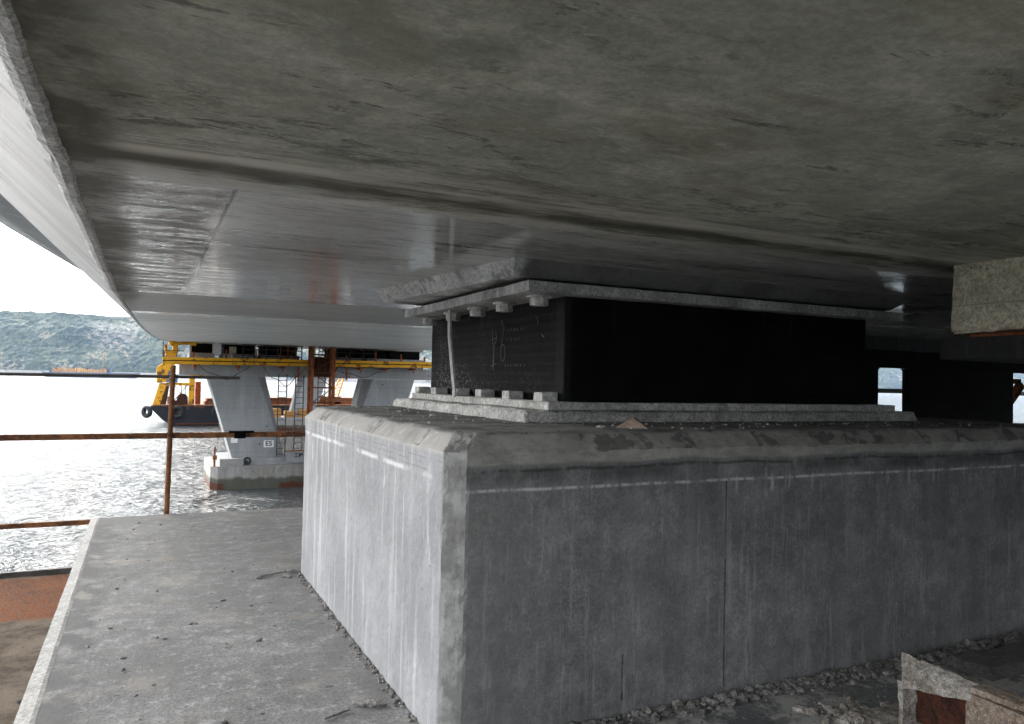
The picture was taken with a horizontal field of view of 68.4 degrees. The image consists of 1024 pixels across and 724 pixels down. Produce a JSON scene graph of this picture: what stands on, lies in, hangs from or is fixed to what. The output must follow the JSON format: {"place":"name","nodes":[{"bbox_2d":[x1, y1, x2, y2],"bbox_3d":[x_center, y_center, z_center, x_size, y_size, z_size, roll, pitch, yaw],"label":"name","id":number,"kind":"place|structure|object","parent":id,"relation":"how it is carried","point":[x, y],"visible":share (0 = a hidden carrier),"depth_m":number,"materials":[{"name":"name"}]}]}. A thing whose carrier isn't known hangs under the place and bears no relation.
{"place":"outdoors","nodes":[
{"label":"outdoors","id":0,"kind":"place"},
{"bbox_2d":[0,223,128,316],"label":"sky","id":1,"kind":"structure","parent":0,"point":[32,278],"materials":[{"name":"white"}]},
{"bbox_2d":[0,376,1023,571],"bbox_3d":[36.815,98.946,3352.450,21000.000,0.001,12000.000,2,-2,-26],"label":"water","id":2,"kind":"structure","parent":0,"point":[51,480],"depth_m":66.70,"materials":[{"name":"grey liquid"}]},
{"bbox_2d":[42,354,139,378],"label":"cargo barge","id":3,"kind":"object","parent":2,"relation":"on","point":[84,371],"visible":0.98,"depth_m":1308.16},
{"bbox_2d":[150,364,350,425],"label":"work barge","id":4,"kind":"object","parent":2,"relation":"on","point":[197,411],"visible":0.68,"depth_m":119.99,"materials":[{"name":"black paint"}]},
{"bbox_2d":[141,405,152,417],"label":"tyre fender","id":5,"kind":"object","parent":4,"relation":"attached to","point":[148,414],"visible":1,"depth_m":116.87,"materials":[{"name":"black rubber"}]},
{"bbox_2d":[173,406,183,417],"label":"tyre fender","id":6,"kind":"object","parent":4,"relation":"attached to","point":[181,411],"visible":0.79,"depth_m":118.31,"materials":[{"name":"black rubber"}]},
{"bbox_2d":[202,398,213,403],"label":"deck cargo","id":7,"kind":"object","parent":4,"relation":"on","point":[208,401],"visible":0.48,"depth_m":122.95,"materials":[{"name":"red metal"}]},
{"bbox_2d":[211,406,217,417],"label":"tyre fender","id":8,"kind":"object","parent":4,"relation":"attached to","point":[213,412],"visible":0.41,"depth_m":120.56,"materials":[{"name":"black rubber"}]},
{"bbox_2d":[270,397,291,403],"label":"deck cargo","id":9,"kind":"object","parent":4,"relation":"on","point":[281,400],"visible":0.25,"depth_m":127.91,"materials":[{"name":"red metal"}]},
{"bbox_2d":[319,396,327,401],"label":"deck cargo","id":10,"kind":"object","parent":4,"relation":"on","point":[322,399],"visible":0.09,"depth_m":131.00,"materials":[{"name":"red metal"}]},
{"bbox_2d":[334,378,344,403],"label":"deck crane","id":11,"kind":"object","parent":4,"relation":"on","point":[337,398],"visible":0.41,"depth_m":132.78,"materials":[{"name":"metal"}]},
{"bbox_2d":[334,397,352,403],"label":"deck cargo","id":12,"kind":"object","parent":4,"relation":"on","point":[346,400],"visible":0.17,"depth_m":132.67,"materials":[{"name":"red metal"}]},
{"bbox_2d":[204,375,326,429],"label":"bridge pier","id":13,"kind":"structure","parent":2,"relation":"in","point":[290,420],"depth_m":116.57,"materials":[{"name":"concrete"}]},
{"bbox_2d":[273,408,281,416],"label":"formwork crate","id":14,"kind":"object","parent":13,"relation":"on","point":[275,411],"visible":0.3,"depth_m":114.77,"materials":[{"name":"yellow wood"}]},
{"bbox_2d":[284,411,295,416],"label":"formwork crate","id":15,"kind":"object","parent":13,"relation":"on","point":[289,413],"visible":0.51,"depth_m":115.68,"materials":[{"name":"yellow wood"}]},
{"bbox_2d":[298,409,306,416],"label":"formwork crate","id":16,"kind":"object","parent":13,"relation":"on","point":[304,412],"visible":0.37,"depth_m":116.43,"materials":[{"name":"yellow wood"}]},
{"bbox_2d":[175,364,430,489],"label":"bridge pier","id":17,"kind":"structure","parent":2,"relation":"in","point":[243,403],"depth_m":55.27,"materials":[{"name":"concrete"}]},
{"bbox_2d":[187,352,214,357],"bbox_3d":[-23.144,-0.252,55.975,1.697,0.771,3.500,2,-2,-26],"label":"bearing pedestal","id":18,"kind":"object","parent":17,"relation":"on","point":[204,355],"visible":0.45,"depth_m":54.45,"materials":[{"name":"concrete"}]},
{"bbox_2d":[190,342,213,352],"bbox_3d":[-23.093,-1.087,55.930,1.594,0.897,3.050,2,-2,-26],"label":"bridge bearing","id":19,"kind":"object","parent":18,"relation":"on","point":[202,347],"visible":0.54,"depth_m":54.61,"materials":[{"name":"rubber"}]},
{"bbox_2d":[212,344,220,355],"bbox_3d":[-21.487,-0.864,54.845,0.566,0.874,0.600,2,-2,-26],"label":"hydraulic jack","id":20,"kind":"object","parent":18,"relation":"on","point":[216,349],"visible":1,"depth_m":54.65,"materials":[{"name":"white paint"}]},
{"bbox_2d":[212,447,216,466],"bbox_3d":[-20.955,6.672,53.117,0.280,1.380,0.250,2,-2,-26],"label":"mooring post","id":21,"kind":"object","parent":17,"relation":"on","point":[214,457],"visible":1,"depth_m":53.03,"materials":[{"name":"brown metal"}]},
{"bbox_2d":[219,458,243,465],"bbox_3d":[-20.038,7.150,53.805,1.600,0.500,0.500,2,-2,-26],"label":"concrete block","id":22,"kind":"object","parent":17,"relation":"on","point":[231,462],"visible":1,"depth_m":53.60,"materials":[{"name":"concrete"}]},
{"bbox_2d":[229,347,235,357],"bbox_3d":[-20.449,-0.705,55.169,0.463,0.823,0.280,2,-2,-26],"label":"hydraulic jack","id":23,"kind":"object","parent":17,"relation":"on","point":[232,351],"visible":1,"depth_m":55.03,"materials":[{"name":"beige metal"}]},
{"bbox_2d":[231,438,237,442],"bbox_3d":[-20.192,5.695,54.772,0.463,0.360,0.050,2,-2,-26],"label":"junction box","id":24,"kind":"object","parent":17,"relation":"attached to","point":[233,440],"visible":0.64,"depth_m":54.75,"materials":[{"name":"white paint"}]},
{"bbox_2d":[218,354,255,358],"bbox_3d":[-20.832,-0.172,57.098,2.416,0.771,3.500,2,-2,-26],"label":"bearing pedestal","id":25,"kind":"object","parent":17,"relation":"on","point":[235,356],"visible":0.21,"depth_m":55.53,"materials":[{"name":"concrete"}]},
{"bbox_2d":[220,343,253,354],"bbox_3d":[-20.782,-1.007,57.053,2.314,0.897,3.050,2,-2,-26],"label":"bridge bearing","id":26,"kind":"object","parent":25,"relation":"on","point":[226,346],"visible":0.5,"depth_m":55.75,"materials":[{"name":"rubber"}]},
{"bbox_2d":[243,457,250,464],"bbox_3d":[-19.047,7.100,54.105,0.594,0.580,0.356,1,-2,-6],"label":"hose coil","id":27,"kind":"object","parent":17,"relation":"on","point":[245,461],"visible":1,"depth_m":54.07,"materials":[{"name":"black rubber"}]},
{"bbox_2d":[242,344,278,358],"bbox_3d":[-18.595,-0.677,55.764,2.554,1.784,0.170,2,-2,-26],"label":"scaffold","id":28,"kind":"object","parent":17,"relation":"on","point":[255,349],"visible":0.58,"depth_m":55.63,"materials":[{"name":"black metal"}]},
{"bbox_2d":[264,440,273,446],"bbox_3d":[-18.025,6.053,55.831,0.720,0.514,0.039,2,-2,-26],"label":"number plate","id":29,"kind":"object","parent":17,"relation":"attached to","point":[268,443],"visible":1,"depth_m":55.83,"materials":[{"name":"white paint"}]},
{"bbox_2d":[257,355,298,359],"bbox_3d":[-18.221,-0.082,58.366,2.776,0.771,3.500,2,-2,-26],"label":"bearing pedestal","id":30,"kind":"object","parent":17,"relation":"on","point":[260,357],"visible":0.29,"depth_m":56.67,"materials":[{"name":"concrete"}]},
{"bbox_2d":[257,345,296,355],"bbox_3d":[-18.170,-0.917,58.321,2.674,0.897,3.050,2,-2,-26],"label":"bridge bearing","id":31,"kind":"object","parent":30,"relation":"on","point":[263,352],"visible":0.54,"depth_m":57.03,"materials":[{"name":"rubber"}]},
{"bbox_2d":[276,374,287,456],"bbox_3d":[-17.145,3.989,56.098,0.670,6.106,0.070,2,-2,-26],"label":"ladder","id":32,"kind":"object","parent":17,"relation":"on","point":[281,414],"visible":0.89,"depth_m":56.09,"materials":[{"name":"metal"}]},
{"bbox_2d":[280,345,302,359],"bbox_3d":[-16.607,-0.598,56.729,1.629,1.762,0.170,2,-2,-26],"label":"scaffold","id":33,"kind":"object","parent":17,"relation":"on","point":[294,352],"visible":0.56,"depth_m":56.73,"materials":[{"name":"black metal"}]},
{"bbox_2d":[284,450,304,462],"bbox_3d":[-15.684,6.983,55.845,2.400,0.930,0.084,2,-2,-26],"label":"concrete block","id":34,"kind":"object","parent":17,"relation":"on","point":[294,457],"visible":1,"depth_m":55.64,"materials":[{"name":"concrete"}]},
{"bbox_2d":[162,350,431,379],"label":"walkway beam","id":35,"kind":"structure","parent":17,"relation":"attached to","point":[283,363],"depth_m":55.30,"materials":[{"name":"yellow metal"}]},
{"bbox_2d":[162,341,196,356],"bbox_3d":[-23.255,-1.002,52.745,2.186,1.339,0.635,2,-2,-26],"label":"hydraulic machine","id":36,"kind":"object","parent":35,"relation":"on","point":[173,352],"visible":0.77,"depth_m":52.42,"materials":[{"name":"yellow paint"}]},
{"bbox_2d":[198,364,250,379],"bbox_3d":[-20.364,0.724,53.419,3.531,1.080,0.056,2,-2,-26],"label":"hanging hose","id":37,"kind":"object","parent":35,"relation":"hanging from","point":[218,375],"visible":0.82,"depth_m":53.40,"materials":[{"name":"rubber"}]},
{"bbox_2d":[263,366,305,386],"bbox_3d":[-16.669,1.032,55.210,3.127,1.537,0.056,2,-2,-26],"label":"hanging hose","id":38,"kind":"object","parent":35,"relation":"hanging from","point":[279,381],"visible":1,"depth_m":55.12,"materials":[{"name":"rubber"}]},
{"bbox_2d":[335,368,388,377],"bbox_3d":[-11.576,0.799,57.690,4.550,0.853,0.056,2,-2,-26],"label":"hanging hose","id":39,"kind":"object","parent":35,"relation":"hanging from","point":[362,377],"visible":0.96,"depth_m":57.76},
{"bbox_2d":[293,375,303,451],"bbox_3d":[-16.036,4.027,56.636,0.670,6.106,0.070,2,-2,-26],"label":"ladder","id":40,"kind":"object","parent":17,"relation":"on","point":[301,442],"visible":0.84,"depth_m":56.63,"materials":[{"name":"metal"}]},
{"bbox_2d":[307,346,335,413],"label":"stair tower","id":41,"kind":"structure","parent":17,"relation":"attached to","point":[318,367],"depth_m":55.16,"materials":[{"name":"red metal"}]},
{"bbox_2d":[338,357,362,367],"bbox_3d":[-13.690,0.074,60.566,2.571,0.771,3.500,2,-2,-26],"label":"bearing pedestal","id":42,"kind":"object","parent":17,"relation":"on","point":[352,360],"visible":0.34,"depth_m":59.21,"materials":[{"name":"concrete"}]},
{"bbox_2d":[323,347,361,357],"bbox_3d":[-13.640,-0.760,60.521,2.468,0.897,3.050,2,-2,-26],"label":"bridge bearing","id":43,"kind":"object","parent":42,"relation":"on","point":[342,355],"visible":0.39,"depth_m":59.37,"materials":[{"name":"rubber"}]},
{"bbox_2d":[336,348,376,367],"bbox_3d":[-12.123,-0.456,58.907,3.172,1.789,0.170,2,-2,-26],"label":"scaffold","id":44,"kind":"object","parent":17,"relation":"on","point":[363,359],"visible":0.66,"depth_m":58.79,"materials":[{"name":"black metal"}]},
{"bbox_2d":[364,358,423,369],"bbox_3d":[-10.131,0.197,62.295,4.730,0.771,3.500,2,-2,-26],"label":"bearing pedestal","id":45,"kind":"object","parent":17,"relation":"on","point":[398,360],"visible":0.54,"depth_m":60.72,"materials":[{"name":"concrete"}]},
{"bbox_2d":[361,349,422,359],"bbox_3d":[-10.080,-0.637,62.250,4.627,0.897,3.050,2,-2,-26],"label":"bridge bearing","id":46,"kind":"object","parent":45,"relation":"on","point":[395,354],"visible":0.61,"depth_m":60.93,"materials":[{"name":"rubber"}]},
{"bbox_2d":[0,0,1023,349],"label":"bridge girder","id":47,"kind":"object","parent":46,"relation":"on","point":[306,174],"visible":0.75,"depth_m":2.10,"materials":[{"name":"concrete"}]},
{"bbox_2d":[951,256,1023,335],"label":"plinth block","id":48,"kind":"structure","parent":47,"relation":"attached to","point":[988,296],"depth_m":3.72,"materials":[{"name":"beige concrete"}]},
{"bbox_2d":[940,332,1023,363],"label":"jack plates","id":49,"kind":"object","parent":48,"relation":"attached to","point":[1007,347],"visible":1,"depth_m":3.73,"materials":[{"name":"metal"}]},
{"bbox_2d":[0,310,1023,391],"bbox_3d":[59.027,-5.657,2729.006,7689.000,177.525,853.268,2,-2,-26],"label":"hills","id":50,"kind":"structure","parent":0,"point":[34,342],"depth_m":1886.25,"materials":[{"name":"green plant"}]},
{"bbox_2d":[13,507,1023,723],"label":"pier cap","id":51,"kind":"object","parent":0,"point":[198,673],"visible":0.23,"depth_m":4.16,"materials":[{"name":"concrete"}]},
{"bbox_2d":[0,567,71,723],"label":"steel platform","id":52,"kind":"structure","parent":51,"relation":"attached to","point":[29,601],"depth_m":6.02,"materials":[{"name":"brown metal"}]},
{"bbox_2d":[86,520,420,723],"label":"floor debris","id":53,"kind":"object","parent":51,"relation":"on","point":[371,702],"visible":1,"depth_m":3.97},
{"bbox_2d":[0,366,1023,529],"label":"pipe railing","id":54,"kind":"object","parent":51,"relation":"attached to","point":[169,435],"visible":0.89,"depth_m":8.14,"materials":[{"name":"metal"}]},
{"bbox_2d":[301,406,1023,723],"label":"bearing pedestal","id":55,"kind":"object","parent":51,"relation":"on","point":[478,570],"visible":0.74,"depth_m":3.68,"materials":[{"name":"concrete"}]},
{"bbox_2d":[616,418,648,428],"bbox_3d":[0.612,0.307,3.818,0.162,0.052,0.128,1,-2,13],"label":"brick shard","id":56,"kind":"object","parent":55,"relation":"on","point":[634,423],"visible":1,"depth_m":3.78,"materials":[{"name":"brown brick"}]},
{"bbox_2d":[393,398,916,422],"bbox_3d":[0.969,0.361,5.797,3.187,0.095,2.417,2,-2,-26],"label":"grout bed","id":57,"kind":"object","parent":55,"relation":"on","point":[518,414],"visible":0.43,"depth_m":4.61,"materials":[{"name":"grey concrete"}]},
{"bbox_2d":[404,280,902,411],"bbox_3d":[0.891,-0.034,5.656,2.944,0.714,2.335,2,-2,-26],"label":"bridge bearing","id":58,"kind":"object","parent":57,"relation":"on","point":[541,345],"visible":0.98,"depth_m":4.65,"materials":[{"name":"black rubber"}]},
{"bbox_2d":[447,299,456,396],"bbox_3d":[-0.408,-0.098,5.097,0.020,0.669,0.184,2,-2,-26],"label":"lath","id":59,"kind":"object","parent":58,"relation":"attached to","point":[451,358],"visible":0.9,"depth_m":5.10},
{"bbox_2d":[376,257,914,310],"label":"wedge block","id":60,"kind":"structure","parent":58,"relation":"on","point":[455,284],"depth_m":4.53,"materials":[{"name":"concrete"}]},
{"bbox_2d":[333,406,1000,428],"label":"crumbs","id":61,"kind":"object","parent":55,"relation":"on","point":[456,418],"visible":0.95,"depth_m":4.41,"materials":[{"name":"concrete"}]},
{"bbox_2d":[792,696,889,723],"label":"mortar rubble","id":62,"kind":"object","parent":51,"relation":"on","point":[848,712],"visible":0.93,"depth_m":3.46,"materials":[{"name":"concrete"}]},
{"bbox_2d":[860,652,1023,723],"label":"concrete block","id":63,"kind":"object","parent":51,"relation":"on","point":[928,693],"visible":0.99,"depth_m":3.21,"materials":[{"name":"grey concrete"}]},
{"bbox_2d":[865,335,1023,422],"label":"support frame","id":64,"kind":"object","parent":51,"relation":"on","point":[934,385],"visible":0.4,"depth_m":9.68,"materials":[{"name":"metal"}]},
{"bbox_2d":[940,641,1023,680],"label":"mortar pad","id":65,"kind":"object","parent":51,"relation":"on","point":[1000,662],"visible":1,"depth_m":4.09,"materials":[{"name":"grey concrete"}]},
{"bbox_2d":[567,631,1023,723],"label":"gravel","id":66,"kind":"structure","parent":0,"point":[729,698],"depth_m":3.79,"materials":[{"name":"grey gravel"}]}
]}

